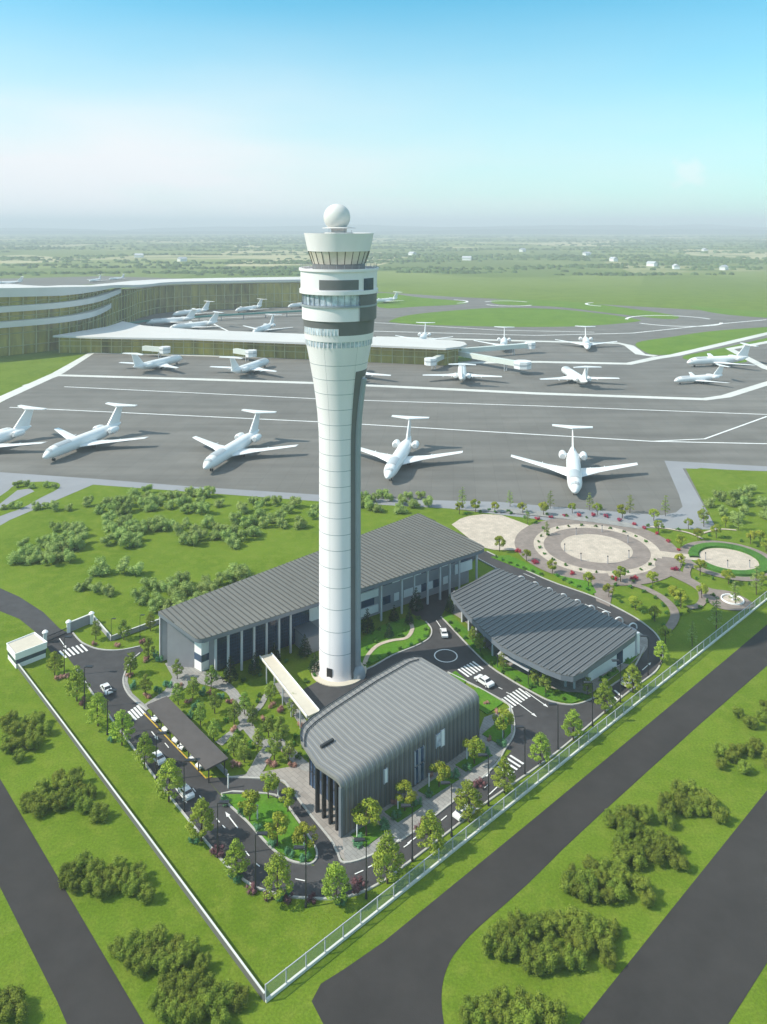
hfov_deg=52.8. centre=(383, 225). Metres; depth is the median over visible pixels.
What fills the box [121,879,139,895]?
bush
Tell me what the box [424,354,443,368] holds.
boarding bridge
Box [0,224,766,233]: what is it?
hills
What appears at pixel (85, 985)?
road
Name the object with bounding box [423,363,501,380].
aircraft
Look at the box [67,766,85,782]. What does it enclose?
bush
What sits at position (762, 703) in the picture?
bush
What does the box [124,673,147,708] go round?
pavement
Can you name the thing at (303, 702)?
covered walkway
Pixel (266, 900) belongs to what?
flowering shrub
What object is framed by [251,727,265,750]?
garden tree
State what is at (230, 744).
garden tree
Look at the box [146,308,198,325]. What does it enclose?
aircraft
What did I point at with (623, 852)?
bush
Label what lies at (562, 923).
bush
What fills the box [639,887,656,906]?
bush
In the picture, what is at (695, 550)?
hedge
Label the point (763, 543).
ornamental tree
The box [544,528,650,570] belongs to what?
plaza
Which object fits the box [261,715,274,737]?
garden tree
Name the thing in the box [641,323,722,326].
guide line
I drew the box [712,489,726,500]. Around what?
bush
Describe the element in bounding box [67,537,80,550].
bush
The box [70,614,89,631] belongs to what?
gate wall
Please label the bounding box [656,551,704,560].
pavement
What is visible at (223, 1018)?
bush
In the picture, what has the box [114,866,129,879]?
bush
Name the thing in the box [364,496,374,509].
bush
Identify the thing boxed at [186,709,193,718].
shrub
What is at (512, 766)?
crosswalk
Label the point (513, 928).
bush
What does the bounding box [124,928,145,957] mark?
bush
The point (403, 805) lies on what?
street lamp
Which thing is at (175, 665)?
garden tree
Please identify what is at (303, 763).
path
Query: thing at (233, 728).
flowering shrub
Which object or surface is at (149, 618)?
garden tree
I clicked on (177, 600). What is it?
bush
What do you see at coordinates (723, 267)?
distant house
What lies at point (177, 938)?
bush
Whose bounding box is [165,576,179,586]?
bush
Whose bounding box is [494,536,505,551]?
ornamental tree
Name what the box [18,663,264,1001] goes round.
boundary wall
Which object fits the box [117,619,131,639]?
garden tree
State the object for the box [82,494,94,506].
bush
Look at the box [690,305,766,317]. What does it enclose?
grass island
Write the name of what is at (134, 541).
bush
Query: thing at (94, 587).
bush
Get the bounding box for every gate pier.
[42,630,47,640]
[66,619,71,632]
[89,611,93,624]
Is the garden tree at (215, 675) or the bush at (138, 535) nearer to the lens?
the garden tree at (215, 675)
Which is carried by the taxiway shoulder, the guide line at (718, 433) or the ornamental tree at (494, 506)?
the ornamental tree at (494, 506)
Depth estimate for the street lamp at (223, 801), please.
109.99 m
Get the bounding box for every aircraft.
[0,276,22,283]
[0,405,46,447]
[43,402,146,460]
[87,275,101,281]
[109,274,124,279]
[119,353,182,368]
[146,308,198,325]
[170,311,223,329]
[173,301,214,316]
[192,409,296,470]
[210,356,275,372]
[235,298,269,312]
[243,314,291,331]
[288,302,301,308]
[361,415,462,480]
[366,372,390,375]
[377,291,403,302]
[395,322,452,338]
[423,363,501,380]
[474,326,518,350]
[511,424,637,494]
[540,366,619,383]
[555,326,616,349]
[674,364,729,383]
[687,343,757,366]
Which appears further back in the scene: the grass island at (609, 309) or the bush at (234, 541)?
the grass island at (609, 309)
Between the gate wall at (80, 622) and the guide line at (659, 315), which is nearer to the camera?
the gate wall at (80, 622)
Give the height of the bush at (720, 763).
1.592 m
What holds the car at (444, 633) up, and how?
on the road at (547, 721)
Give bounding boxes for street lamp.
[63,636,72,674]
[83,665,93,708]
[106,689,116,734]
[155,731,166,780]
[183,758,194,811]
[216,800,228,857]
[254,831,267,892]
[293,845,306,907]
[354,837,367,898]
[401,803,413,861]
[441,781,452,836]
[478,753,489,805]
[515,725,525,774]
[548,703,558,749]
[583,681,593,725]
[611,659,620,701]
[640,635,648,675]
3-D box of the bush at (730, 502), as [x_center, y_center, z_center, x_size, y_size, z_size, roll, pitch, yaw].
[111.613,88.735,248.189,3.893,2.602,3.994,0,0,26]
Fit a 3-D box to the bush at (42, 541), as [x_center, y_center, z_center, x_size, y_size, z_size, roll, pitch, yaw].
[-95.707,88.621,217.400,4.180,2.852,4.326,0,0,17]
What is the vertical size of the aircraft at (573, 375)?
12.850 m
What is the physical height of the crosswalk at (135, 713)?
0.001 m
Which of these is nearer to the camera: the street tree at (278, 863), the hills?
the street tree at (278, 863)
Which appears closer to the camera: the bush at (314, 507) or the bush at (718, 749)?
the bush at (718, 749)
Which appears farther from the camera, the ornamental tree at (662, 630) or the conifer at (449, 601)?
the conifer at (449, 601)
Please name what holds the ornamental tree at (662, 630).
on the ground
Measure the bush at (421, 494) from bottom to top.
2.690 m
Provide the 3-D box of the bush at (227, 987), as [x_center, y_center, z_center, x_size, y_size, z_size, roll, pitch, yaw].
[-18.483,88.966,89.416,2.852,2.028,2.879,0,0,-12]
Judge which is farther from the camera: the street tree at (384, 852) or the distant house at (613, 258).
the distant house at (613, 258)
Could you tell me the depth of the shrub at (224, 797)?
120.43 m
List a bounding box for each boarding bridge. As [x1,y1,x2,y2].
[142,345,170,357]
[233,348,256,360]
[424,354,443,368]
[458,351,531,370]
[459,341,535,354]
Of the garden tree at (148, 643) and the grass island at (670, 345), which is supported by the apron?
the grass island at (670, 345)
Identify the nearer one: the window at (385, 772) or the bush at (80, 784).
the window at (385, 772)
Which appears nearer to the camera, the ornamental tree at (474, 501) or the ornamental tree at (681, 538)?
the ornamental tree at (681, 538)
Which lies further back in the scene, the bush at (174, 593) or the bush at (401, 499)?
the bush at (401, 499)
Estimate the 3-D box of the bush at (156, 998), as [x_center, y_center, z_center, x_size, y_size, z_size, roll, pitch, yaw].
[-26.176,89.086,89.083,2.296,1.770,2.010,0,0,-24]
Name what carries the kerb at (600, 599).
on the ground
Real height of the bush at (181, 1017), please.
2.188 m
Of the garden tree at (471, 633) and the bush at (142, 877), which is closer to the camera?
the bush at (142, 877)
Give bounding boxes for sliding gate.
[47,628,66,640]
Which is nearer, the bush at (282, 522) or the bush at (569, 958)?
the bush at (569, 958)
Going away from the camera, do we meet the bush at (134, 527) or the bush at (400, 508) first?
the bush at (134, 527)
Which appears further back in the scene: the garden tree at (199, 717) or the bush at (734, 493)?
the bush at (734, 493)
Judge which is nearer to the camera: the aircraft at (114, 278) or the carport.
the carport
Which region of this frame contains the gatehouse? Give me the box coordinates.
[6,632,46,668]
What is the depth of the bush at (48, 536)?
216.93 m
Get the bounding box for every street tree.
[45,651,63,674]
[64,665,90,700]
[85,692,109,725]
[108,709,135,744]
[132,731,158,768]
[154,758,185,801]
[184,797,214,840]
[221,837,249,876]
[262,851,293,899]
[321,861,351,904]
[371,829,405,883]
[415,809,445,854]
[453,779,484,821]
[491,755,515,792]
[528,732,550,763]
[561,709,583,740]
[593,678,616,713]
[621,663,641,692]
[654,640,670,661]
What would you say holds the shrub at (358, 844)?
on the planting bed at (374, 833)
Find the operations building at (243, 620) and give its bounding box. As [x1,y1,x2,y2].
[158,513,483,678]
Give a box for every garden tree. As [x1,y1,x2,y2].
[90,620,101,639]
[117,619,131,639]
[123,652,137,672]
[139,673,152,692]
[143,637,154,658]
[145,611,155,630]
[170,683,184,704]
[171,658,183,678]
[185,676,199,698]
[193,701,206,725]
[204,665,219,687]
[206,718,220,740]
[207,688,222,713]
[226,732,241,756]
[227,699,242,723]
[237,738,250,762]
[238,691,250,714]
[245,705,258,725]
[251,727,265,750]
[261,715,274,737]
[264,681,276,701]
[265,731,281,759]
[273,716,289,740]
[282,739,295,761]
[286,692,297,715]
[467,626,476,641]
[474,633,485,651]
[498,652,508,668]
[529,668,539,684]
[539,673,551,691]
[582,677,591,694]
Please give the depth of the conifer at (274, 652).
159.00 m
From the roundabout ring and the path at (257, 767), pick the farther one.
the roundabout ring
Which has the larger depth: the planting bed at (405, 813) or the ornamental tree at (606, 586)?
the ornamental tree at (606, 586)
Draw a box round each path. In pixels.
[216,723,245,744]
[218,682,273,746]
[244,694,266,717]
[245,739,271,776]
[275,682,305,722]
[275,739,308,770]
[362,622,413,663]
[605,580,679,629]
[648,526,702,538]
[683,564,692,580]
[687,592,706,608]
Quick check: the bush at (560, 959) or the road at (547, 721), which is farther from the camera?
the road at (547, 721)
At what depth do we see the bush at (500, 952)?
94.36 m
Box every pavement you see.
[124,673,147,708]
[145,663,224,708]
[342,708,512,860]
[451,605,647,693]
[460,509,639,528]
[592,573,612,606]
[655,558,753,609]
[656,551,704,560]
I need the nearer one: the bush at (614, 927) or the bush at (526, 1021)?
the bush at (526, 1021)
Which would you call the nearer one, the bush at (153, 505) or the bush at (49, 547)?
the bush at (49, 547)
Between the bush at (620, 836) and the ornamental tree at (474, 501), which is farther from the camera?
the ornamental tree at (474, 501)
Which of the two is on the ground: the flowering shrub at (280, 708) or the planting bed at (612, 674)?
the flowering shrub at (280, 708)
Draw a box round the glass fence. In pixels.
[265,591,766,1002]
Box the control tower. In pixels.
[299,204,378,686]
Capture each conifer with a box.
[220,656,238,682]
[248,652,261,675]
[269,642,281,660]
[297,634,311,657]
[308,652,318,672]
[361,608,374,632]
[384,623,393,637]
[388,605,399,621]
[405,610,413,623]
[408,587,423,611]
[444,594,454,611]
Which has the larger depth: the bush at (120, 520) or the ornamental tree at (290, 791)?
the bush at (120, 520)
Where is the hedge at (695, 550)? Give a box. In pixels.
[689,542,766,575]
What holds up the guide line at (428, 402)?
on the apron
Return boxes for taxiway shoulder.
[0,461,766,528]
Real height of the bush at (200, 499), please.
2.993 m
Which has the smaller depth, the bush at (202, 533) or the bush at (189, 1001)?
the bush at (189, 1001)
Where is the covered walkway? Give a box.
[260,652,319,728]
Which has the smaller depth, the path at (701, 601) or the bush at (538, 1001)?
the bush at (538, 1001)
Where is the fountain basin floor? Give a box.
[722,595,742,602]
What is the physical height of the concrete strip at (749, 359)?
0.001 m
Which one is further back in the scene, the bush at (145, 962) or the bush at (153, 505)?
the bush at (153, 505)
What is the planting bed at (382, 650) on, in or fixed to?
on the ground
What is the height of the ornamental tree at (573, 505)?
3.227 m
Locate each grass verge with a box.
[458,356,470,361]
[690,468,766,594]
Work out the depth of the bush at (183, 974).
90.76 m
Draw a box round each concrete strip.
[0,332,766,401]
[22,374,766,399]
[376,336,657,356]
[725,341,766,369]
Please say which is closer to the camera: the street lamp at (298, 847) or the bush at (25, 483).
the street lamp at (298, 847)
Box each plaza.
[236,767,344,860]
[515,518,682,584]
[534,524,661,575]
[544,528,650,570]
[561,534,632,562]
[679,540,766,580]
[699,548,758,569]
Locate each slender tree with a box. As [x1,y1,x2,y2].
[458,489,465,503]
[506,490,513,503]
[523,509,530,523]
[544,520,549,532]
[547,491,554,507]
[585,493,593,509]
[626,496,634,509]
[660,496,669,515]
[687,621,697,645]
[699,506,708,526]
[707,597,722,628]
[728,581,741,603]
[733,512,743,529]
[749,565,762,594]
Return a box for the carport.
[147,696,227,782]
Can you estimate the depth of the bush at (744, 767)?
126.89 m
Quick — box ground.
[0,234,766,1023]
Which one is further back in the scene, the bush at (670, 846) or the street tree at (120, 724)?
the street tree at (120, 724)
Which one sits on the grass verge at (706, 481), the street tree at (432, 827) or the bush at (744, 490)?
the bush at (744, 490)
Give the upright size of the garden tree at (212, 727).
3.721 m
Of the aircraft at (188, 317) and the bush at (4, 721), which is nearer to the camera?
the bush at (4, 721)
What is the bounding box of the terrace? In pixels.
[452,514,528,549]
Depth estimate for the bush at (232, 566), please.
197.84 m
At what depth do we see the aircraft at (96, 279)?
1238.81 m
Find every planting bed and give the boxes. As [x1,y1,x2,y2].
[223,794,314,861]
[351,822,387,846]
[361,618,429,665]
[384,800,421,821]
[418,776,458,796]
[444,613,591,703]
[450,671,465,683]
[455,752,492,770]
[474,688,502,713]
[482,717,510,742]
[491,555,542,576]
[553,573,595,594]
[599,669,618,680]
[624,654,638,663]
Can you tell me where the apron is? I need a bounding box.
[0,292,766,519]
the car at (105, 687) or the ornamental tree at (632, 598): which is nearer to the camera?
the car at (105, 687)
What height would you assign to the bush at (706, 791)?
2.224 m
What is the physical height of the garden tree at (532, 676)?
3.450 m
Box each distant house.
[134,253,143,257]
[177,257,187,261]
[462,256,471,259]
[609,257,617,260]
[646,261,657,265]
[672,264,679,268]
[719,265,728,269]
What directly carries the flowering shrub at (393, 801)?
on the planting bed at (405, 813)
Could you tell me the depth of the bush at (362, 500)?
247.28 m
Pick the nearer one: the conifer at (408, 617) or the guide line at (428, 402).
the conifer at (408, 617)
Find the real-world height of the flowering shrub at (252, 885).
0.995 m
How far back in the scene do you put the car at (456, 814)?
117.08 m
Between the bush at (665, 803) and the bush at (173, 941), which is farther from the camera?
the bush at (665, 803)
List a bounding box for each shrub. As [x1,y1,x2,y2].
[54,674,62,679]
[79,696,85,705]
[129,679,136,688]
[142,692,151,698]
[151,649,158,657]
[153,686,161,693]
[155,655,163,661]
[162,680,173,687]
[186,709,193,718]
[187,836,199,844]
[191,699,199,709]
[199,686,205,696]
[209,843,224,857]
[221,794,230,806]
[227,867,243,883]
[230,724,237,731]
[230,759,241,767]
[237,807,243,816]
[244,881,256,896]
[253,822,262,831]
[262,890,273,901]
[265,758,277,767]
[266,833,276,848]
[268,701,275,708]
[275,887,290,901]
[277,705,283,712]
[282,891,293,904]
[284,846,294,858]
[287,761,297,767]
[294,751,301,759]
[299,851,311,862]
[307,891,316,903]
[335,893,347,905]
[350,874,365,894]
[352,832,363,848]
[379,816,391,830]
[390,809,401,819]
[391,798,396,804]
[412,796,422,805]
[424,786,432,798]
[448,767,460,779]
[462,761,472,771]
[472,776,485,788]
[484,746,490,756]
[496,737,506,747]
[630,575,638,579]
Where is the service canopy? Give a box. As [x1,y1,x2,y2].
[129,310,301,325]
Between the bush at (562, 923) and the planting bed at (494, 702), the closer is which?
the bush at (562, 923)
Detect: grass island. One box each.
[0,482,59,515]
[377,293,466,307]
[389,308,640,326]
[491,300,678,318]
[635,327,766,354]
[683,338,766,362]
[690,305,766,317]
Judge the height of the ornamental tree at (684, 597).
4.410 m
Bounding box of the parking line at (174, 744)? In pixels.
[143,713,211,777]
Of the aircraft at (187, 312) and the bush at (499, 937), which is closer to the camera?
the bush at (499, 937)
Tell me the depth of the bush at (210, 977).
90.15 m
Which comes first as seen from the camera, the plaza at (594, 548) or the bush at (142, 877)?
the bush at (142, 877)
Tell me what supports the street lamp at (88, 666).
on the ground
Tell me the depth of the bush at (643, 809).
116.46 m
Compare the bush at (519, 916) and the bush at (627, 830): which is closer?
the bush at (519, 916)
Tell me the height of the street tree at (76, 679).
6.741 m
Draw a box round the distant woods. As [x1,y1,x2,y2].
[0,235,766,275]
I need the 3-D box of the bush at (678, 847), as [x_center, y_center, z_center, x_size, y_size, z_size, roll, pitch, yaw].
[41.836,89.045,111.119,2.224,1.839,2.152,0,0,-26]
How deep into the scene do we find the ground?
135.13 m
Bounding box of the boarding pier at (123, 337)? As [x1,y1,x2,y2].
[53,321,466,365]
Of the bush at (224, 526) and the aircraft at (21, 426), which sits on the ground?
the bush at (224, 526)
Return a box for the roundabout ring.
[434,649,457,661]
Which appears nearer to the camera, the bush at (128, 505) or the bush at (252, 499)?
the bush at (128, 505)
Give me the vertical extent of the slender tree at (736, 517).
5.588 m
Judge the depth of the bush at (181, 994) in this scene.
88.75 m
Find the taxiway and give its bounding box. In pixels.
[0,488,33,506]
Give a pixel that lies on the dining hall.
(526, 625)
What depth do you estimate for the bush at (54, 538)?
214.82 m
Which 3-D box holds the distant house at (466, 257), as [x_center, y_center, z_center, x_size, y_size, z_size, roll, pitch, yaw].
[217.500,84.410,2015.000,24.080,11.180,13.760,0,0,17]
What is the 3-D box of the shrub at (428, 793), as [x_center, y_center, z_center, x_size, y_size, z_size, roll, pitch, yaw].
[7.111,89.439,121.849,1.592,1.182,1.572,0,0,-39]
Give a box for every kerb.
[72,632,139,650]
[76,662,661,899]
[122,652,146,710]
[221,790,317,864]
[229,671,514,863]
[367,621,431,668]
[440,616,644,704]
[487,551,662,663]
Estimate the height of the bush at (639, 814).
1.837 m
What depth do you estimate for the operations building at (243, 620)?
169.56 m
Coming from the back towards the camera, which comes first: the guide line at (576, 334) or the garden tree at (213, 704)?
the guide line at (576, 334)
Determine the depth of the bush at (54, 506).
243.25 m
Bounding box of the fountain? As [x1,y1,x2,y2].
[721,593,743,604]
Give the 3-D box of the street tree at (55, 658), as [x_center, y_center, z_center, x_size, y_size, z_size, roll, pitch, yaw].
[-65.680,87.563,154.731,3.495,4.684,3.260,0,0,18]
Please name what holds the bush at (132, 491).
on the ground
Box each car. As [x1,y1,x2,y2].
[100,682,112,694]
[151,715,158,721]
[153,750,165,765]
[177,743,185,749]
[178,784,194,800]
[195,762,203,769]
[440,628,447,637]
[452,804,473,820]
[474,674,494,687]
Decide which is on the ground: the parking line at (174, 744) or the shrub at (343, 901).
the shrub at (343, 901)
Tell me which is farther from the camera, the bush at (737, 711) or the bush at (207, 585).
the bush at (207, 585)
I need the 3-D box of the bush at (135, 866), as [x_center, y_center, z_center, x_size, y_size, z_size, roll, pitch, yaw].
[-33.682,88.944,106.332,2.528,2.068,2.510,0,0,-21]
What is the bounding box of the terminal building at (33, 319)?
[0,277,301,355]
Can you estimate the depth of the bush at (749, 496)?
252.78 m
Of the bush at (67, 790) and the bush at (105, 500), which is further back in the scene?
the bush at (105, 500)
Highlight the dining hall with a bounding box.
[451,568,639,688]
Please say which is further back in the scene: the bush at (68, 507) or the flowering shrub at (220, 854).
the bush at (68, 507)
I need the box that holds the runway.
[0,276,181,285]
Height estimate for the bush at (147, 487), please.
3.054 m
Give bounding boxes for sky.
[0,0,766,229]
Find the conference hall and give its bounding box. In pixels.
[300,656,478,837]
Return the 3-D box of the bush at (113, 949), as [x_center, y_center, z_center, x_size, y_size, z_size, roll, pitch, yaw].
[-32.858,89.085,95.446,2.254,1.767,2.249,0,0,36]
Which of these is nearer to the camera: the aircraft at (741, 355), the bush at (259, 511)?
the bush at (259, 511)
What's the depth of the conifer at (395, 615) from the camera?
175.40 m
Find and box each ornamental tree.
[236,789,259,820]
[260,770,279,797]
[264,811,290,845]
[278,787,295,811]
[291,821,318,853]
[351,797,382,835]
[395,779,417,810]
[428,760,450,786]
[455,502,463,513]
[462,735,485,763]
[470,499,480,511]
[491,502,498,508]
[492,707,514,737]
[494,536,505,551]
[517,502,526,512]
[522,549,530,560]
[538,502,548,514]
[547,559,556,572]
[568,503,575,512]
[583,571,594,586]
[592,502,602,514]
[602,583,613,596]
[613,566,626,581]
[616,504,628,517]
[628,595,642,609]
[646,571,658,585]
[648,509,659,520]
[648,605,661,620]
[653,520,663,531]
[657,625,671,643]
[668,585,678,600]
[674,553,684,566]
[674,588,689,607]
[675,534,686,547]
[683,518,693,529]
[693,528,703,537]
[694,559,706,574]
[696,583,708,597]
[697,510,709,518]
[710,524,720,537]
[721,515,730,527]
[721,569,735,583]
[746,530,756,543]
[754,530,765,542]
[756,572,766,581]
[760,538,766,546]
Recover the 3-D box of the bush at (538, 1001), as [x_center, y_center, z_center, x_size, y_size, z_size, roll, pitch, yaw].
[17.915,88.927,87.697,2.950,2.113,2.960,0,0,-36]
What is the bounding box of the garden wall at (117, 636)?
[93,615,158,640]
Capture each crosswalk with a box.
[59,644,87,657]
[128,705,145,719]
[458,661,483,676]
[498,755,523,772]
[503,688,530,707]
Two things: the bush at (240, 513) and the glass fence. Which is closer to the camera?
the glass fence
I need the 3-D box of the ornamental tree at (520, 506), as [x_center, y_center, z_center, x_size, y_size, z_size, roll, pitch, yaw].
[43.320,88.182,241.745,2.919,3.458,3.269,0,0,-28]
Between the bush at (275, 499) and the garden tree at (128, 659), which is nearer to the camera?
the garden tree at (128, 659)
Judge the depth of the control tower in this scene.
152.39 m
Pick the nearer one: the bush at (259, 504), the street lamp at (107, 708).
the street lamp at (107, 708)
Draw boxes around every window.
[8,649,45,663]
[194,652,208,662]
[361,598,373,607]
[364,278,373,289]
[383,595,390,604]
[383,768,387,784]
[414,749,418,766]
[414,766,418,784]
[419,745,423,762]
[419,762,423,780]
[421,583,425,591]
[433,579,438,587]
[435,732,440,748]
[440,728,444,747]
[617,650,622,665]
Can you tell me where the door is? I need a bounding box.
[327,668,331,677]
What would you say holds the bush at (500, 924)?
on the ground
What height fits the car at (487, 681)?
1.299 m
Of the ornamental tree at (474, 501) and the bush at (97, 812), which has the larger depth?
the ornamental tree at (474, 501)
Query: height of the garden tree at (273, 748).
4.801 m
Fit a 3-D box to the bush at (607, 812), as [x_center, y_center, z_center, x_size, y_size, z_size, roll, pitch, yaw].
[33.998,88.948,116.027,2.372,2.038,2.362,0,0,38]
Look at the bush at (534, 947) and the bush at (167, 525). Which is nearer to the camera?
the bush at (534, 947)
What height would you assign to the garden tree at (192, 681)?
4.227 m
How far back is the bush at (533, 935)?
96.97 m
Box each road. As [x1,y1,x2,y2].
[0,588,64,654]
[0,780,143,1023]
[53,631,658,896]
[207,777,343,866]
[303,587,571,755]
[312,625,766,1023]
[471,551,661,663]
[580,791,766,1023]
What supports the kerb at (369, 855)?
on the ground
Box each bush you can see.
[0,715,9,728]
[0,732,14,743]
[0,742,11,752]
[0,983,26,1011]
[0,996,9,1021]
[2,720,22,735]
[2,993,30,1023]
[4,709,18,719]
[6,550,25,564]
[7,501,14,508]
[8,736,24,749]
[11,748,26,763]
[12,480,21,486]
[14,501,22,507]
[16,537,30,547]
[17,543,33,562]
[18,790,37,812]
[20,713,30,723]
[20,720,36,731]
[22,480,30,485]
[23,548,43,564]
[23,729,40,746]
[25,732,42,749]
[27,796,50,818]
[29,710,45,724]
[31,501,40,510]
[31,787,45,799]
[32,544,40,550]
[32,777,51,791]
[35,535,47,547]
[36,550,47,560]
[36,720,53,736]
[41,502,48,508]
[41,552,55,564]
[41,790,56,809]
[45,531,58,541]
[45,541,60,553]
[49,500,59,510]
[49,521,61,530]
[50,533,63,548]
[50,791,68,811]
[51,540,64,548]
[51,767,65,783]
[52,774,66,788]
[54,550,64,560]
[57,860,78,889]
[58,774,77,790]
[59,530,74,540]
[60,785,72,794]
[61,520,78,531]
[61,539,72,550]
[62,549,76,561]
[64,503,72,510]
[65,792,78,807]
[66,874,82,893]
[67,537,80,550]
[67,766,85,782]
[68,534,85,549]
[68,784,82,801]
[72,849,93,877]
[73,582,84,591]
[74,521,85,527]
[74,524,87,534]
[74,781,86,790]
[74,794,93,812]
[75,531,88,544]
[81,782,97,798]
[81,871,102,895]
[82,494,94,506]
[82,576,91,587]
[85,857,106,878]
[86,556,111,575]
[87,581,101,590]
[89,801,110,823]
[93,503,105,513]
[93,878,112,898]
[99,532,113,544]
[100,496,109,504]
[100,583,114,596]
[100,862,117,882]
[101,509,116,524]
[101,520,112,529]
[103,521,117,533]
[106,502,119,511]
[107,934,124,957]
[110,872,127,890]
[111,499,123,506]
[111,855,127,869]
[113,495,126,502]
[113,526,125,540]
[114,505,125,516]
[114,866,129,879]
[115,515,129,527]
[115,555,130,572]
[116,941,135,962]
[118,531,132,547]
[120,523,131,532]
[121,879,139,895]
[122,499,134,513]
[122,518,138,525]
[123,513,132,519]
[123,951,140,970]
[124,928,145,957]
[126,487,141,496]
[126,522,140,532]
[127,561,143,575]
[128,870,148,890]
[129,536,141,546]
[129,860,147,878]
[130,531,143,539]
[130,586,149,605]
[130,951,152,978]
[131,495,139,503]
[136,523,147,531]
[137,497,144,508]
[137,881,155,904]
[138,577,156,589]
[139,518,150,528]
[140,490,150,498]
[141,483,152,491]
[141,928,166,948]
[141,941,159,966]
[142,499,159,511]
[145,492,155,503]
[146,591,164,607]
[146,986,166,1009]
[147,514,162,523]
[148,594,163,613]
[148,921,168,946]
[149,516,165,531]
[150,580,164,592]
[151,950,171,974]
[154,495,165,503]
[154,995,178,1023]
[155,943,174,968]
[157,492,167,497]
[157,971,178,997]
[160,581,174,592]
[160,597,173,609]
[161,519,174,530]
[163,499,173,508]
[164,939,176,953]
[165,490,178,501]
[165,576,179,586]
[165,947,186,973]
[166,987,193,1014]
[167,585,177,596]
[168,985,187,1002]
[170,589,187,601]
[170,931,185,950]
[172,594,183,605]
[173,521,183,535]
[174,496,185,506]
[174,570,190,582]
[174,940,192,964]
[174,1002,196,1023]
[175,493,188,498]
[176,967,199,989]
[178,532,190,543]
[178,580,197,593]
[179,503,190,512]
[182,517,192,526]
[183,934,200,958]
[184,486,196,496]
[184,496,191,503]
[184,969,206,998]
[185,989,199,1007]
[185,999,206,1023]
[186,532,198,545]
[189,501,198,510]
[189,524,201,530]
[189,528,207,540]
[192,591,208,597]
[194,496,205,502]
[195,486,208,497]
[195,574,212,590]
[195,951,211,974]
[195,985,210,1007]
[196,501,209,513]
[200,513,213,526]
[200,579,218,592]
[200,970,221,995]
[203,985,228,1019]
[205,485,215,495]
[207,529,221,539]
[210,522,219,529]
[211,1006,230,1023]
[213,498,224,506]
[213,571,229,584]
[213,978,235,1006]
[219,523,229,530]
[220,527,235,542]
[223,562,236,572]
[225,535,240,549]
[225,570,237,583]
[227,524,238,534]
[228,513,238,524]
[229,511,242,517]
[231,982,251,1013]
[233,564,249,580]
[236,501,249,513]
[238,527,253,540]
[239,515,253,528]
[241,565,252,576]
[247,496,258,505]
[248,515,259,525]
[248,525,261,535]
[253,500,263,508]
[254,507,265,516]
[258,514,270,527]
[259,495,270,504]
[266,512,275,522]
[270,495,282,504]
[273,507,287,522]
[276,517,287,527]
[281,504,294,513]
[287,496,301,507]
[293,515,307,528]
[307,510,317,518]
[309,503,318,511]
[361,490,371,498]
[361,495,365,506]
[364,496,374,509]
[371,493,379,501]
[372,502,384,511]
[376,489,388,497]
[383,492,393,500]
[392,502,407,513]
[398,493,407,503]
[403,491,413,499]
[407,498,420,507]
[415,491,425,498]
[422,495,433,506]
[457,1002,478,1023]
[461,993,478,1015]
[471,1002,491,1023]
[478,989,504,1023]
[479,926,498,955]
[484,1004,504,1023]
[488,984,511,1005]
[491,916,507,933]
[494,929,511,958]
[494,934,517,960]
[494,997,518,1023]
[507,907,524,926]
[508,918,526,942]
[508,935,529,957]
[512,928,529,949]
[512,1010,534,1023]
[513,984,532,1012]
[513,1001,536,1023]
[519,948,545,975]
[522,925,540,942]
[523,911,541,936]
[527,940,544,960]
[527,989,554,1023]
[535,908,558,933]
[537,941,559,975]
[542,930,561,952]
[544,998,568,1023]
[552,908,569,937]
[554,947,568,969]
[559,869,578,893]
[562,943,587,971]
[564,904,584,932]
[564,930,580,951]
[567,862,581,875]
[567,920,584,938]
[568,880,583,900]
[573,933,594,956]
[575,868,591,883]
[575,869,597,897]
[578,909,602,945]
[579,881,600,904]
[582,854,598,873]
[582,925,595,945]
[591,867,598,882]
[591,915,610,941]
[593,931,617,955]
[594,869,609,888]
[598,856,616,882]
[598,948,617,969]
[599,887,616,903]
[602,808,617,827]
[606,876,630,900]
[606,918,621,940]
[607,811,624,831]
[609,854,624,868]
[610,829,629,851]
[611,841,631,863]
[611,862,632,885]
[613,805,626,814]
[617,812,635,826]
[618,822,632,835]
[619,803,637,819]
[626,840,644,860]
[627,817,643,839]
[627,847,647,871]
[631,872,652,893]
[632,803,642,819]
[632,835,648,856]
[637,803,655,822]
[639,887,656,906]
[643,826,661,846]
[644,844,665,865]
[655,829,673,850]
[656,810,677,830]
[656,837,674,857]
[657,795,674,817]
[658,791,672,800]
[669,778,688,794]
[669,850,689,869]
[670,786,686,799]
[671,835,683,853]
[673,791,689,813]
[682,799,694,816]
[686,778,701,794]
[687,791,702,805]
[693,802,709,815]
[697,787,716,800]
[700,794,719,812]
[703,497,715,507]
[711,742,726,755]
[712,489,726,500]
[712,806,731,822]
[715,757,727,768]
[717,504,728,515]
[724,750,738,763]
[725,498,737,506]
[728,489,740,498]
[728,510,745,521]
[728,742,743,757]
[732,705,743,718]
[736,759,752,774]
[737,495,749,503]
[738,487,747,495]
[738,504,748,513]
[740,492,752,500]
[740,741,755,758]
[742,715,759,729]
[743,484,757,493]
[748,736,763,752]
[754,496,766,506]
[755,711,766,722]
[758,508,766,519]
[759,699,766,706]
[759,706,766,713]
[760,754,766,766]
[761,742,766,755]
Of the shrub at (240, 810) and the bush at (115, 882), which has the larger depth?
the shrub at (240, 810)
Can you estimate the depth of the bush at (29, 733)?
134.20 m
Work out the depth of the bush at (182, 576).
192.61 m
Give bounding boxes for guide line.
[9,407,766,443]
[76,387,766,414]
[374,322,571,331]
[381,320,759,335]
[625,315,707,318]
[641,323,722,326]
[652,416,766,441]

